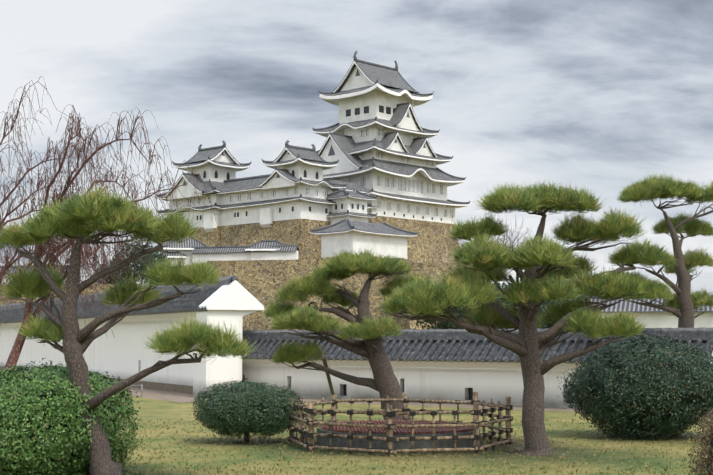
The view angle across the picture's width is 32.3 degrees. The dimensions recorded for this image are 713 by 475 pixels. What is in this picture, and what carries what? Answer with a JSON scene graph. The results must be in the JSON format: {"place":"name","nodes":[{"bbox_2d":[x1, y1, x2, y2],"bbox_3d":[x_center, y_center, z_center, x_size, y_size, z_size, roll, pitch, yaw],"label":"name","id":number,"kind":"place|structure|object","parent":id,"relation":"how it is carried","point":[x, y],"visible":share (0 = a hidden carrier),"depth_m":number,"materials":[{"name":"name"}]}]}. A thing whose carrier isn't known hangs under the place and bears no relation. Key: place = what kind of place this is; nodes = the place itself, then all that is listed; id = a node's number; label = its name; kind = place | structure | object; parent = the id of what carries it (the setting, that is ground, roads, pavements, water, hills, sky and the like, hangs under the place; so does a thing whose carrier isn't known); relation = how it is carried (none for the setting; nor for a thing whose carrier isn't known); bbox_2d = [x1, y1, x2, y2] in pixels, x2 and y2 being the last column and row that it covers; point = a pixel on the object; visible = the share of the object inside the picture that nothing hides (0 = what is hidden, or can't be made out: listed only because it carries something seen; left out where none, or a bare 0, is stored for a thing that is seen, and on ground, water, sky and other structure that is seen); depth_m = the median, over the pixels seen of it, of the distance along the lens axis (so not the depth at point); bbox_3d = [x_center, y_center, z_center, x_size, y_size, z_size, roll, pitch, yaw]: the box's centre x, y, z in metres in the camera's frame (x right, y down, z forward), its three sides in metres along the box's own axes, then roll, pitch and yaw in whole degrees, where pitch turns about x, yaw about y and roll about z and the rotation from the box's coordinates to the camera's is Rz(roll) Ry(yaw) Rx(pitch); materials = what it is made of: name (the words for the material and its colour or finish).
{"place":"outdoors","nodes":[
{"label":"outdoors","id":0,"kind":"place"},
{"bbox_2d":[34,376,582,411],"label":"dirt path","id":1,"kind":"structure","parent":0,"point":[167,396],"depth_m":39.27,"materials":[{"name":"beige soil"}]},
{"bbox_2d":[0,0,712,294],"label":"sky","id":2,"kind":"structure","parent":0,"point":[601,96],"materials":[{"name":"grey"}]},
{"bbox_2d":[6,395,712,474],"bbox_3d":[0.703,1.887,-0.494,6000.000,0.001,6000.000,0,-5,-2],"label":"ground","id":3,"kind":"structure","parent":0,"point":[153,410],"depth_m":20.96,"materials":[{"name":"green plant"}]},
{"bbox_2d":[0,358,143,474],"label":"hedge bush","id":4,"kind":"object","parent":3,"relation":"on","point":[42,432],"visible":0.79,"depth_m":16.93,"materials":[{"name":"green plant"}]},
{"bbox_2d":[0,76,216,372],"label":"weeping cherry tree","id":5,"kind":"object","parent":3,"relation":"on","point":[40,250],"visible":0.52,"depth_m":28.30,"materials":[{"name":"brown plant"}]},
{"bbox_2d":[0,182,258,474],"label":"pine tree","id":6,"kind":"object","parent":3,"relation":"on","point":[81,217],"visible":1,"depth_m":16.99,"materials":[{"name":"green plant"}]},
{"bbox_2d":[189,377,304,442],"bbox_3d":[-2.026,3.248,23.028,2.206,1.262,1.958,0,-5,-2],"label":"box ball bush","id":7,"kind":"object","parent":3,"relation":"on","point":[244,410],"visible":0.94,"depth_m":22.49,"materials":[{"name":"green plant"}]},
{"bbox_2d":[262,248,419,419],"bbox_3d":[-0.358,2.562,30.044,3.649,4.166,9.161,0,-5,-2],"label":"leaning pine tree","id":8,"kind":"object","parent":3,"relation":"on","point":[371,332],"visible":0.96,"depth_m":26.54,"materials":[{"name":"green plant"}]},
{"bbox_2d":[93,212,594,328],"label":"trees","id":9,"kind":"object","parent":3,"relation":"on","point":[439,324],"visible":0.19,"depth_m":189.65,"materials":[{"name":"brown plant"}]},
{"bbox_2d":[0,276,712,408],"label":"walls","id":10,"kind":"structure","parent":3,"relation":"on","point":[448,364],"depth_m":40.24,"materials":[{"name":"paint"}]},
{"bbox_2d":[0,236,712,329],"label":"ramparts","id":11,"kind":"object","parent":3,"relation":"on","point":[259,270],"visible":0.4,"depth_m":197.18,"materials":[{"name":"stone"}]},
{"bbox_2d":[155,50,469,264],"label":"castle","id":12,"kind":"structure","parent":11,"relation":"on","point":[369,175],"depth_m":249.65,"materials":[{"name":"paint"}]},
{"bbox_2d":[286,392,513,456],"bbox_3d":[0.775,3.367,22.578,3.939,0.946,4.589,1,-5,-14],"label":"bamboo fence","id":13,"kind":"object","parent":3,"relation":"on","point":[389,436],"visible":1,"depth_m":21.14,"materials":[{"name":"brown wood"}]},
{"bbox_2d":[376,178,671,455],"bbox_3d":[2.829,1.381,20.377,3.445,4.940,4.963,-3,-6,35],"label":"pine tree","id":14,"kind":"object","parent":3,"relation":"on","point":[538,258],"visible":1,"depth_m":20.44,"materials":[{"name":"green plant"}]},
{"bbox_2d":[557,329,712,440],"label":"juniper bush","id":15,"kind":"object","parent":3,"relation":"on","point":[638,386],"visible":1,"depth_m":23.45,"materials":[{"name":"green plant"}]},
{"bbox_2d":[613,171,712,327],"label":"pine tree","id":16,"kind":"object","parent":3,"relation":"on","point":[681,298],"visible":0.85,"depth_m":32.81,"materials":[{"name":"green plant"}]},
{"bbox_2d":[684,405,712,474],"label":"azalea bush","id":17,"kind":"object","parent":3,"relation":"on","point":[708,467],"visible":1,"depth_m":12.81,"materials":[{"name":"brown plant"}]}
]}

